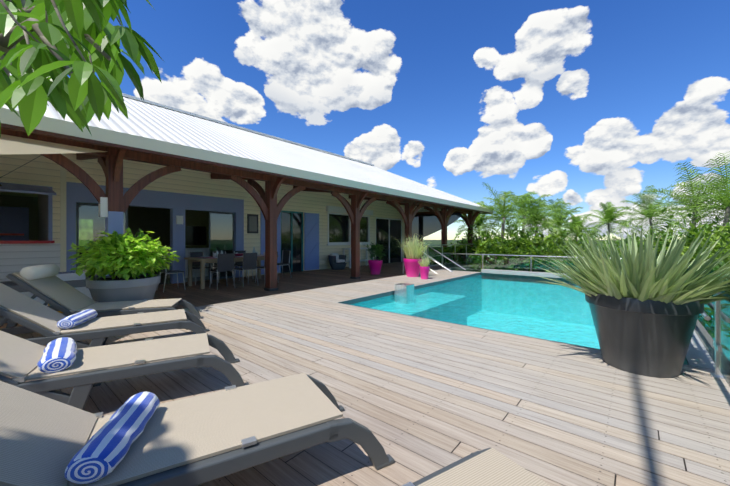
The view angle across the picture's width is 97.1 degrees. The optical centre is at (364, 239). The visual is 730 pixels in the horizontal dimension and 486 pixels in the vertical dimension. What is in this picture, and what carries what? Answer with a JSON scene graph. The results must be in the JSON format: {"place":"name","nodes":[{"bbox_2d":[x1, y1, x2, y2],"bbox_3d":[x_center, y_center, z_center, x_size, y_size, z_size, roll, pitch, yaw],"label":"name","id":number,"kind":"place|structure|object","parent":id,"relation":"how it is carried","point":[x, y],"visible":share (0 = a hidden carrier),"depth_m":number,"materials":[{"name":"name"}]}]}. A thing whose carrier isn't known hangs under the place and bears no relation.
{"place":"outdoors","nodes":[
{"label":"outdoors","id":0,"kind":"place"},
{"bbox_2d":[0,191,37,196],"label":"interior ceiling","id":1,"kind":"structure","parent":0,"point":[18,194],"depth_m":10.44,"materials":[{"name":"grey"}]},
{"bbox_2d":[0,243,59,281],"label":"wall","id":2,"kind":"structure","parent":0,"point":[14,258],"depth_m":6.90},
{"bbox_2d":[55,271,85,280],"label":"ottoman folded towels","id":3,"kind":"object","parent":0,"point":[68,276],"visible":0.4,"depth_m":6.42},
{"bbox_2d":[0,0,161,137],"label":"tree foliage","id":4,"kind":"object","parent":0,"point":[38,79],"depth_m":2.18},
{"bbox_2d":[0,259,729,485],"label":"deck","id":5,"kind":"structure","parent":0,"point":[418,398],"depth_m":2.66,"materials":[{"name":"brown wood"}]},
{"bbox_2d":[0,154,59,242],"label":"kitchen wall","id":6,"kind":"structure","parent":5,"relation":"on","point":[41,171],"depth_m":7.03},
{"bbox_2d":[0,182,51,240],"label":"kitchen window frame","id":7,"kind":"object","parent":6,"relation":"attached to","point":[49,217],"visible":0.63,"depth_m":7.17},
{"bbox_2d":[0,241,54,243],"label":"counter top","id":8,"kind":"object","parent":6,"relation":"attached to","point":[15,242],"depth_m":6.77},
{"bbox_2d":[0,183,55,194],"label":"kitchen flap shutter","id":9,"kind":"object","parent":6,"relation":"attached to","point":[26,189],"visible":1,"depth_m":6.39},
{"bbox_2d":[60,153,65,271],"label":"wall trim","id":10,"kind":"structure","parent":6,"relation":"attached to","point":[62,219],"depth_m":7.34,"materials":[{"name":"beige"}]},
{"bbox_2d":[0,134,105,153],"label":"shade sail","id":11,"kind":"object","parent":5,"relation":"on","point":[9,144],"visible":1,"depth_m":4.25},
{"bbox_2d":[20,287,92,305],"bbox_3d":[-6.301,1.098,6.334,0.900,0.300,1.350,0,0,40],"label":"ottoman base","id":12,"kind":"object","parent":5,"relation":"on","point":[85,291],"visible":0.22,"depth_m":6.35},
{"bbox_2d":[0,277,88,291],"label":"ottoman cushion","id":13,"kind":"object","parent":12,"relation":"on","point":[72,283],"visible":0.22,"depth_m":6.26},
{"bbox_2d":[0,264,203,329],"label":"lounger","id":14,"kind":"object","parent":5,"relation":"on","point":[67,297],"visible":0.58,"depth_m":4.26,"materials":[{"name":"fabric"}]},
{"bbox_2d":[0,283,208,348],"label":"lounger","id":15,"kind":"object","parent":5,"relation":"on","point":[44,320],"visible":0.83,"depth_m":3.35,"materials":[{"name":"fabric"}]},
{"bbox_2d":[85,274,160,309],"bbox_3d":[-3.801,0.923,5.111,0.951,0.650,0.951,0,0,40],"label":"grey planter","id":16,"kind":"object","parent":5,"relation":"on","point":[124,290],"visible":0.67,"depth_m":4.77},
{"bbox_2d":[67,228,179,280],"bbox_3d":[-3.815,0.251,5.170,1.345,0.879,1.490,0,0,40],"label":"potted shrub","id":17,"kind":"object","parent":16,"relation":"on","point":[131,255],"visible":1,"depth_m":4.85,"materials":[{"name":"green plant"}]},
{"bbox_2d":[97,275,149,280],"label":"planter soil","id":18,"kind":"structure","parent":16,"relation":"in","point":[110,279],"depth_m":5.09,"materials":[{"name":"soil"}]},
{"bbox_2d":[0,330,248,409],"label":"lounger","id":19,"kind":"object","parent":5,"relation":"on","point":[22,358],"visible":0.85,"depth_m":2.39,"materials":[{"name":"fabric"}]},
{"bbox_2d":[156,255,185,291],"bbox_3d":[-4.766,0.805,7.924,0.461,0.891,0.504,0,0,40],"label":"dining chair","id":20,"kind":"object","parent":5,"relation":"on","point":[170,272],"visible":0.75,"depth_m":7.84,"materials":[{"name":"silver metal"}]},
{"bbox_2d":[0,373,393,485],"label":"lounger","id":21,"kind":"object","parent":5,"relation":"on","point":[146,438],"visible":1,"depth_m":1.46,"materials":[{"name":"fabric"}]},
{"bbox_2d":[189,252,211,284],"bbox_3d":[-4.661,0.805,9.103,0.504,0.891,0.461,0,0,39],"label":"dining chair","id":22,"kind":"object","parent":5,"relation":"on","point":[195,265],"visible":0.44,"depth_m":9.15,"materials":[{"name":"silver metal"}]},
{"bbox_2d":[209,253,234,289],"bbox_3d":[-3.652,0.805,8.252,0.504,0.891,0.461,0,0,44],"label":"dining chair","id":23,"kind":"object","parent":5,"relation":"on","point":[225,262],"visible":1,"depth_m":8.11,"materials":[{"name":"silver metal"}]},
{"bbox_2d":[212,251,232,282],"bbox_3d":[-4.242,0.805,9.601,0.504,0.891,0.461,0,0,42],"label":"dining chair","id":24,"kind":"object","parent":5,"relation":"on","point":[219,252],"visible":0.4,"depth_m":9.60,"materials":[{"name":"silver metal"}]},
{"bbox_2d":[184,256,264,288],"bbox_3d":[-3.722,0.868,9.163,0.960,0.760,2.300,0,0,40],"label":"dining table","id":25,"kind":"object","parent":5,"relation":"on","point":[203,261],"visible":0.65,"depth_m":8.57,"materials":[{"name":"beige wood"}]},
{"bbox_2d":[200,252,264,257],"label":"table plates glasses","id":26,"kind":"object","parent":25,"relation":"on","point":[214,255],"visible":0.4,"depth_m":8.93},
{"bbox_2d":[232,251,253,280],"bbox_3d":[-3.822,0.805,10.099,0.461,0.891,0.504,0,0,-45],"label":"dining chair","id":27,"kind":"object","parent":5,"relation":"on","point":[239,263],"visible":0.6,"depth_m":10.11,"materials":[{"name":"silver metal"}]},
{"bbox_2d":[233,253,258,286],"bbox_3d":[-3.232,0.805,8.751,0.504,0.891,0.461,0,0,38],"label":"dining chair","id":28,"kind":"object","parent":5,"relation":"on","point":[249,261],"visible":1,"depth_m":8.62,"materials":[{"name":"silver metal"}]},
{"bbox_2d":[255,252,278,283],"bbox_3d":[-2.814,0.805,9.248,0.504,0.891,0.461,0,0,40],"label":"dining chair","id":29,"kind":"object","parent":5,"relation":"on","point":[261,267],"visible":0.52,"depth_m":9.08,"materials":[{"name":"silver metal"}]},
{"bbox_2d":[146,262,393,284],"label":"interior floor","id":30,"kind":"structure","parent":5,"relation":"on","point":[162,279],"depth_m":10.25,"materials":[{"name":"beige tile"}]},
{"bbox_2d":[0,206,28,240],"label":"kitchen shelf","id":31,"kind":"object","parent":30,"relation":"on","point":[14,220],"visible":0.4,"depth_m":8.47,"materials":[{"name":"blue"}]},
{"bbox_2d":[38,194,47,240],"bbox_3d":[-8.135,-0.102,8.271,2.700,2.700,0.150,0,0,40],"label":"interior partition","id":32,"kind":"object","parent":30,"relation":"on","point":[42,217],"visible":0.14,"depth_m":8.39,"materials":[{"name":"grey"}]},
{"bbox_2d":[0,195,169,263],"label":"interior liner","id":33,"kind":"object","parent":30,"relation":"on","point":[146,220],"depth_m":13.29,"materials":[{"name":"grey"}]},
{"bbox_2d":[79,219,92,248],"bbox_3d":[-10.660,-0.202,11.869,0.040,1.100,1.000,0,0,40],"label":"interior window","id":34,"kind":"structure","parent":33,"relation":"attached to","point":[89,229],"depth_m":12.07,"materials":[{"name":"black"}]},
{"bbox_2d":[168,248,215,277],"bbox_3d":[-5.781,0.773,10.832,0.600,0.950,1.300,0,0,40],"label":"interior cabinet","id":35,"kind":"object","parent":30,"relation":"on","point":[204,250],"visible":0.29,"depth_m":10.63,"materials":[{"name":"white"}]},
{"bbox_2d":[185,226,205,244],"bbox_3d":[-5.992,-0.127,11.009,0.050,0.650,1.100,0,0,40],"label":"television","id":36,"kind":"object","parent":35,"relation":"on","point":[195,235],"visible":0.64,"depth_m":11.13,"materials":[{"name":"black"}]},
{"bbox_2d":[185,210,231,275],"bbox_3d":[-6.415,-0.102,12.640,5.700,2.700,0.150,0,0,40],"label":"window","id":37,"kind":"structure","parent":30,"relation":"on","point":[196,218],"depth_m":12.13,"materials":[{"name":"grey"}]},
{"bbox_2d":[264,288,277,290],"bbox_3d":[-2.301,1.218,7.901,0.240,0.060,0.240,0,0,40],"label":"post base","id":38,"kind":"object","parent":5,"relation":"on","point":[268,289],"depth_m":7.82,"materials":[{"name":"grey"}]},
{"bbox_2d":[229,175,305,288],"bbox_3d":[-2.301,-0.215,7.901,1.545,2.806,1.547,0,0,-5],"label":"veranda post","id":39,"kind":"object","parent":38,"relation":"on","point":[268,205],"visible":0.9,"depth_m":7.82,"materials":[{"name":"brown wood"}]},
{"bbox_2d":[277,250,291,278],"bbox_3d":[-2.717,0.805,10.434,0.461,0.891,0.504,0,0,40],"label":"dining chair","id":40,"kind":"object","parent":5,"relation":"on","point":[286,254],"visible":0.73,"depth_m":10.53,"materials":[{"name":"silver metal"}]},
{"bbox_2d":[244,180,404,276],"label":"wall","id":41,"kind":"structure","parent":5,"relation":"on","point":[309,202],"depth_m":13.34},
{"bbox_2d":[66,182,243,283],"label":"wall","id":42,"kind":"structure","parent":41,"relation":"attached to","point":[177,204],"depth_m":9.15,"materials":[{"name":"blue"}]},
{"bbox_2d":[76,203,127,266],"bbox_3d":[-6.485,0.198,7.986,0.040,2.100,1.000,0,0,40],"label":"glass leaf frame","id":43,"kind":"object","parent":42,"relation":"attached to","point":[77,224],"visible":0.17,"depth_m":7.62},
{"bbox_2d":[79,205,125,277],"bbox_3d":[-6.484,0.193,7.985,0.008,2.010,0.920,0,0,40],"label":"opening glass leaf","id":44,"kind":"object","parent":43,"relation":"in","point":[88,223],"visible":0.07,"depth_m":7.79,"materials":[{"name":"grey"}]},
{"bbox_2d":[176,216,182,223],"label":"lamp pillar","id":45,"kind":"structure","parent":42,"relation":"attached to","point":[179,219],"depth_m":9.16,"materials":[{"name":"white"}]},
{"bbox_2d":[209,212,233,279],"bbox_3d":[-4.562,0.198,10.269,0.040,2.100,0.810,0,0,40],"label":"door frame","id":46,"kind":"object","parent":42,"relation":"attached to","point":[232,241],"visible":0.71,"depth_m":10.24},
{"bbox_2d":[210,213,232,277],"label":"opening glass leaf","id":47,"kind":"object","parent":46,"relation":"in","point":[224,231],"visible":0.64,"depth_m":10.27,"materials":[{"name":"grey"}]},
{"bbox_2d":[66,153,243,199],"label":"wall","id":48,"kind":"structure","parent":41,"relation":"attached to","point":[187,181],"depth_m":9.03,"materials":[{"name":"beige"}]},
{"bbox_2d":[1,73,487,211],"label":"roof","id":49,"kind":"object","parent":41,"relation":"on","point":[149,121],"visible":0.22,"depth_m":8.59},
{"bbox_2d":[0,108,492,212],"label":"roof fascia","id":50,"kind":"structure","parent":49,"relation":"attached to","point":[8,116],"depth_m":5.80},
{"bbox_2d":[1,123,491,213],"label":"gutter","id":51,"kind":"object","parent":49,"relation":"attached to","point":[60,136],"visible":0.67,"depth_m":5.69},
{"bbox_2d":[122,93,373,165],"bbox_3d":[-9.164,-4.007,6.196,0.280,0.070,29.650,0,0,40],"label":"roof ridge cap","id":52,"kind":"object","parent":49,"relation":"on","point":[199,116],"visible":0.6,"depth_m":11.25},
{"bbox_2d":[247,214,257,232],"bbox_3d":[-3.816,-0.527,10.967,0.028,0.650,0.400,0,0,40],"label":"picture frame","id":53,"kind":"object","parent":41,"relation":"attached to","point":[248,215],"visible":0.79,"depth_m":10.89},
{"bbox_2d":[249,216,256,230],"bbox_3d":[-3.803,-0.527,10.957,0.004,0.510,0.280,0,0,40],"label":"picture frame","id":54,"kind":"object","parent":53,"relation":"in","point":[252,223],"depth_m":10.94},
{"bbox_2d":[260,209,280,273],"bbox_3d":[-3.351,0.083,11.498,0.052,2.270,0.822,0,0,40],"label":"shutter door","id":55,"kind":"structure","parent":41,"relation":"attached to","point":[262,235],"depth_m":11.29,"materials":[{"name":"blue"}]},
{"bbox_2d":[281,210,302,271],"bbox_3d":[-2.813,0.088,12.306,0.080,2.320,1.080,0,0,40],"label":"door frame","id":56,"kind":"object","parent":41,"relation":"attached to","point":[292,212],"visible":0.5,"depth_m":12.30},
{"bbox_2d":[281,212,300,272],"bbox_3d":[-2.809,0.118,12.303,0.010,2.260,0.960,0,0,40],"label":"door glass","id":57,"kind":"object","parent":56,"relation":"in","point":[285,230],"visible":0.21,"depth_m":12.37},
{"bbox_2d":[304,213,319,269],"bbox_3d":[-2.127,0.083,12.951,0.052,2.270,0.764,0,0,40],"label":"shutter door","id":58,"kind":"structure","parent":41,"relation":"attached to","point":[311,241],"depth_m":12.92,"materials":[{"name":"blue"}]},
{"bbox_2d":[326,206,372,244],"bbox_3d":[-0.661,-0.577,14.691,0.260,1.670,3.000,0,0,40],"label":"white window frame","id":59,"kind":"object","parent":41,"relation":"attached to","point":[338,210],"visible":0.67,"depth_m":14.30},
{"bbox_2d":[329,214,367,241],"bbox_3d":[-0.726,-0.477,14.745,0.010,1.210,2.660,0,0,40],"label":"window glass pane","id":60,"kind":"object","parent":59,"relation":"in","point":[338,228],"visible":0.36,"depth_m":14.41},
{"bbox_2d":[376,217,401,262],"bbox_3d":[1.267,0.068,17.119,0.080,2.360,2.400,0,0,40],"label":"sliding door frame","id":61,"kind":"object","parent":41,"relation":"attached to","point":[389,234],"visible":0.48,"depth_m":17.09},
{"bbox_2d":[376,219,400,262],"bbox_3d":[1.271,0.098,17.116,0.010,2.300,2.280,0,0,40],"label":"sliding door glass","id":62,"kind":"object","parent":61,"relation":"in","point":[382,231],"visible":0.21,"depth_m":17.08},
{"bbox_2d":[328,255,346,269],"bbox_3d":[-1.117,0.958,13.440,0.814,0.580,0.800,0,0,40],"label":"armchair","id":63,"kind":"object","parent":5,"relation":"on","point":[334,265],"visible":0.96,"depth_m":13.21,"materials":[{"name":"grey"}]},
{"bbox_2d":[330,253,344,262],"bbox_3d":[-1.153,0.778,13.470,0.480,0.380,0.440,0,0,40],"label":"cushion","id":64,"kind":"object","parent":63,"relation":"on","point":[338,260],"visible":0.69,"depth_m":13.46,"materials":[{"name":"white fabric"}]},
{"bbox_2d":[342,247,373,267],"bbox_3d":[-0.282,0.818,14.698,0.470,0.860,1.700,0,0,40],"label":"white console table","id":65,"kind":"object","parent":5,"relation":"on","point":[349,249],"visible":0.62,"depth_m":14.18,"materials":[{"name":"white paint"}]},
{"bbox_2d":[368,260,382,274],"bbox_3d":[0.368,0.998,11.535,0.520,0.500,0.520,0,0,40],"label":"pink pot","id":66,"kind":"object","parent":5,"relation":"on","point":[375,266],"visible":0.98,"depth_m":11.36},
{"bbox_2d":[364,243,385,260],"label":"potted plant","id":67,"kind":"object","parent":66,"relation":"on","point":[377,248],"visible":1,"depth_m":11.42,"materials":[{"name":"green plant"}]},
{"bbox_2d":[403,258,421,276],"bbox_3d":[1.600,0.948,10.825,0.620,0.600,0.620,0,0,40],"label":"pink pot","id":68,"kind":"object","parent":5,"relation":"on","point":[412,269],"visible":0.77,"depth_m":10.60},
{"bbox_2d":[395,235,428,258],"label":"potted plant","id":69,"kind":"object","parent":68,"relation":"on","point":[413,249],"depth_m":10.62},
{"bbox_2d":[419,266,429,278],"bbox_3d":[1.876,1.048,10.174,0.320,0.400,0.320,0,0,40],"label":"pink pot","id":70,"kind":"object","parent":5,"relation":"on","point":[424,272],"visible":0.96,"depth_m":10.06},
{"bbox_2d":[402,448,549,485],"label":"lounger","id":71,"kind":"object","parent":5,"relation":"on","point":[489,467],"visible":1,"depth_m":1.26,"materials":[{"name":"fabric"}]},
{"bbox_2d":[337,272,689,365],"bbox_3d":[3.809,1.292,7.714,4.912,0.093,7.712,0,0,40],"label":"pool coping","id":72,"kind":"object","parent":5,"relation":"in","point":[362,299],"visible":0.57,"depth_m":7.29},
{"bbox_2d":[402,244,723,378],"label":"steel railing posts","id":73,"kind":"object","parent":5,"relation":"on","point":[717,373],"visible":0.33,"depth_m":11.20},
{"bbox_2d":[404,246,729,386],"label":"railing glass panels","id":74,"kind":"object","parent":73,"relation":"attached to","point":[704,329],"visible":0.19,"depth_m":3.40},
{"bbox_2d":[481,269,714,369],"bbox_3d":[4.030,1.323,7.811,5.140,0.350,8.120,0,0,40],"label":"pool rim stone","id":75,"kind":"object","parent":5,"relation":"in","point":[697,355],"visible":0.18,"depth_m":3.81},
{"bbox_2d":[585,292,703,377],"bbox_3d":[2.708,0.888,3.184,0.891,0.720,0.891,0,0,40],"label":"dark planter","id":76,"kind":"object","parent":5,"relation":"on","point":[649,338],"visible":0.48,"depth_m":2.89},
{"bbox_2d":[532,224,729,304],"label":"aloe plant","id":77,"kind":"object","parent":76,"relation":"on","point":[646,273],"visible":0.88,"depth_m":2.87,"materials":[{"name":"green plant"}]},
{"bbox_2d":[67,0,729,239],"label":"sky","id":78,"kind":"structure","parent":0,"point":[586,104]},
{"bbox_2d":[417,256,431,266],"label":"potted plant","id":79,"kind":"object","parent":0,"point":[424,263],"depth_m":10.10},
{"bbox_2d":[412,213,461,240],"bbox_3d":[2.661,-0.562,18.564,5.950,1.620,0.494,0,0,40],"label":"veranda drape","id":80,"kind":"object","parent":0,"point":[424,225],"visible":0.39,"depth_m":17.90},
{"bbox_2d":[353,275,597,348],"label":"pool water","id":81,"kind":"structure","parent":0,"point":[478,285],"depth_m":6.94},
{"bbox_2d":[350,273,687,364],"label":"swimming pool","id":82,"kind":"structure","parent":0,"point":[585,329],"depth_m":10.59,"materials":[{"name":"liquid"}]},
{"bbox_2d":[371,292,466,324],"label":"pool ledge water","id":83,"kind":"structure","parent":82,"relation":"on","point":[451,317],"depth_m":7.65,"materials":[{"name":"liquid"}]},
{"bbox_2d":[395,283,413,303],"bbox_3d":[0.948,1.293,7.753,0.340,0.430,0.340,0,0,40],"label":"mirror cube","id":84,"kind":"object","parent":83,"relation":"on","point":[404,289],"visible":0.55,"depth_m":7.64,"materials":[{"name":"metal"}]},
{"bbox_2d":[417,240,726,268],"bbox_3d":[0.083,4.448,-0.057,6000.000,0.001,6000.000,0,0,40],"label":"terrain ground","id":85,"kind":"structure","parent":0,"point":[434,242],"depth_m":345.63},
{"bbox_2d":[447,226,498,256],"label":"shrub","id":86,"kind":"object","parent":85,"relation":"on","point":[465,240],"visible":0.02,"depth_m":20.00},
{"bbox_2d":[452,201,506,243],"bbox_3d":[7.955,0.864,22.695,3.851,7.176,3.739,0,0,40],"label":"palm","id":87,"kind":"object","parent":85,"relation":"on","point":[481,227],"depth_m":22.33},
{"bbox_2d":[451,217,539,270],"bbox_3d":[6.425,1.669,16.882,4.990,5.651,5.111,0,0,40],"label":"shrub","id":88,"kind":"object","parent":85,"relation":"on","point":[479,246],"depth_m":16.17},
{"bbox_2d":[472,248,532,271],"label":"shrub foliage","id":89,"kind":"object","parent":85,"relation":"on","point":[502,261],"visible":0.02,"depth_m":15.20,"materials":[{"name":"green plant"}]},
{"bbox_2d":[462,182,549,241],"bbox_3d":[7.303,0.665,17.480,4.755,7.576,3.999,0,0,40],"label":"palm","id":90,"kind":"object","parent":85,"relation":"on","point":[501,208],"depth_m":17.30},
{"bbox_2d":[462,218,570,273],"bbox_3d":[7.500,1.730,16.051,5.270,5.524,5.146,0,0,40],"label":"shrub","id":91,"kind":"object","parent":85,"relation":"on","point":[490,248],"depth_m":15.32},
{"bbox_2d":[490,191,556,235],"bbox_3d":[9.908,0.669,20.298,4.441,7.562,4.748,0,0,40],"label":"palm","id":92,"kind":"object","parent":85,"relation":"on","point":[523,204],"depth_m":20.13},
{"bbox_2d":[505,195,573,247],"bbox_3d":[9.068,1.067,17.026,3.360,6.767,3.399,0,0,40],"label":"palm","id":93,"kind":"object","parent":85,"relation":"on","point":[538,210],"depth_m":16.79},
{"bbox_2d":[507,246,574,272],"bbox_3d":[8.206,1.696,15.114,3.340,2.798,3.230,0,0,40],"label":"shrub foliage","id":94,"kind":"object","parent":85,"relation":"on","point":[538,253],"visible":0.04,"depth_m":14.61,"materials":[{"name":"green plant"}]},
{"bbox_2d":[491,225,596,272],"bbox_3d":[8.414,1.922,15.204,4.443,5.140,4.857,0,0,40],"label":"shrub","id":95,"kind":"object","parent":85,"relation":"on","point":[560,242],"depth_m":14.45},
{"bbox_2d":[523,198,592,242],"bbox_3d":[11.322,0.999,18.960,3.634,6.903,3.924,0,0,40],"label":"palm","id":96,"kind":"object","parent":85,"relation":"on","point":[559,224],"depth_m":18.71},
{"bbox_2d":[534,229,621,272],"bbox_3d":[10.273,1.952,16.300,4.863,5.084,4.902,0,0,40],"label":"shrub","id":97,"kind":"object","parent":85,"relation":"on","point":[579,239],"depth_m":15.73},
{"bbox_2d":[562,213,601,245],"bbox_3d":[19.672,0.998,30.026,4.122,6.907,4.023,0,0,40],"label":"palm","id":98,"kind":"object","parent":85,"relation":"on","point":[578,221],"depth_m":29.62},
{"bbox_2d":[574,226,630,250],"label":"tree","id":99,"kind":"object","parent":85,"relation":"on","point":[607,241],"visible":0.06,"depth_m":41.70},
{"bbox_2d":[581,202,636,253],"bbox_3d":[25.920,0.211,34.403,5.076,8.479,4.937,0,0,40],"label":"palm","id":100,"kind":"object","parent":85,"relation":"on","point":[610,216],"depth_m":34.18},
{"bbox_2d":[599,231,655,260],"bbox_3d":[19.774,1.913,24.483,6.794,5.241,6.647,0,0,40],"label":"shrub","id":101,"kind":"object","parent":85,"relation":"on","point":[620,232],"depth_m":24.94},
{"bbox_2d":[603,185,701,243],"bbox_3d":[23.509,-0.020,26.706,6.159,8.942,5.636,0,0,40],"label":"palm","id":102,"kind":"object","parent":85,"relation":"on","point":[648,209],"depth_m":26.73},
{"bbox_2d":[609,208,729,266],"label":"shrub","id":103,"kind":"object","parent":85,"relation":"on","point":[706,226],"visible":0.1,"depth_m":11.79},
{"bbox_2d":[634,162,728,240],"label":"palm","id":104,"kind":"object","parent":85,"relation":"on","point":[686,201],"depth_m":16.33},
{"bbox_2d":[638,213,729,267],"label":"shrub","id":105,"kind":"object","parent":85,"relation":"on","point":[720,228],"depth_m":10.85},
{"bbox_2d":[651,152,729,254],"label":"palm","id":106,"kind":"object","parent":85,"relation":"on","point":[722,199],"depth_m":14.56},
{"bbox_2d":[663,254,729,273],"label":"shrub foliage","id":107,"kind":"object","parent":85,"relation":"on","point":[715,268],"depth_m":6.27,"materials":[{"name":"green plant"}]},
{"bbox_2d":[666,175,729,238],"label":"tree","id":108,"kind":"object","parent":85,"relation":"on","point":[700,211],"visible":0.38,"depth_m":15.79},
{"bbox_2d":[680,232,729,268],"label":"shrub foliage","id":109,"kind":"object","parent":85,"relation":"on","point":[719,244],"visible":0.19,"depth_m":9.24,"materials":[{"name":"green plant"}]},
{"bbox_2d":[681,215,729,249],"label":"shrub","id":110,"kind":"object","parent":85,"relation":"on","point":[717,219],"depth_m":14.12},
{"bbox_3d":[-4.298,1.218,5.530,0.240,0.060,0.240,0,0,40],"label":"post base plinth","id":111,"kind":"object","parent":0,"visible":0},
{"bbox_2d":[40,149,181,212],"bbox_3d":[-4.298,-0.215,5.529,1.547,2.806,1.545,0,0,-5],"label":"veranda post","id":112,"kind":"object","parent":111,"relation":"on","point":[112,168],"visible":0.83,"depth_m":5.43,"materials":[{"name":"brown wood"}]},
{"bbox_2d":[99,197,107,217],"bbox_3d":[-4.396,-0.537,5.413,0.140,0.330,0.096,0,0,40],"label":"wall lamp","id":113,"kind":"object","parent":112,"relation":"attached to","point":[103,208],"visible":0.93,"depth_m":5.37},
{"bbox_2d":[1,128,472,214],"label":"veranda beams","id":114,"kind":"structure","parent":112,"relation":"on","point":[217,172],"depth_m":6.87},
{"bbox_2d":[105,211,122,275],"bbox_3d":[-4.298,0.358,5.529,0.208,1.660,0.208,0,0,40],"label":"column base","id":115,"kind":"object","parent":111,"relation":"on","point":[113,220],"visible":0.29,"depth_m":5.46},
{"bbox_3d":[-0.304,1.218,10.271,0.240,0.060,0.240,0,0,40],"label":"post base plinth","id":116,"kind":"object","parent":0,"visible":0},
{"bbox_2d":[331,191,376,276],"bbox_3d":[-0.304,-0.215,10.271,1.547,2.806,1.545,0,0,-5],"label":"veranda post","id":117,"kind":"object","parent":116,"relation":"on","point":[355,212],"visible":0.9,"depth_m":10.19,"materials":[{"name":"brown wood"}]},
{"bbox_3d":[1.693,1.218,12.642,0.240,0.060,0.240,0,0,40],"label":"post base plinth","id":118,"kind":"object","parent":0,"visible":0},
{"bbox_2d":[386,201,422,244],"bbox_3d":[1.693,-0.215,12.642,1.547,2.806,1.545,0,0,-5],"label":"veranda post","id":119,"kind":"object","parent":118,"relation":"on","point":[408,215],"visible":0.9,"depth_m":12.54,"materials":[{"name":"brown wood"}]},
{"bbox_3d":[3.690,1.218,15.013,0.240,0.060,0.240,0,0,40],"label":"post base plinth","id":120,"kind":"object","parent":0,"visible":0},
{"bbox_2d":[424,207,454,264],"bbox_3d":[3.690,-0.215,15.013,1.545,2.806,1.547,0,0,-5],"label":"veranda post","id":121,"kind":"object","parent":120,"relation":"on","point":[444,216],"visible":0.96,"depth_m":14.93,"materials":[{"name":"brown wood"}]},
{"bbox_3d":[5.687,1.218,17.384,0.240,0.060,0.240,0,0,40],"label":"post base plinth","id":122,"kind":"object","parent":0,"visible":0},
{"bbox_2d":[461,212,479,245],"bbox_3d":[5.688,-0.215,17.384,1.545,2.806,1.547,0,0,-5],"label":"veranda post","id":123,"kind":"object","parent":122,"relation":"on","point":[470,219],"visible":0.67,"depth_m":17.28,"materials":[{"name":"brown wood"}]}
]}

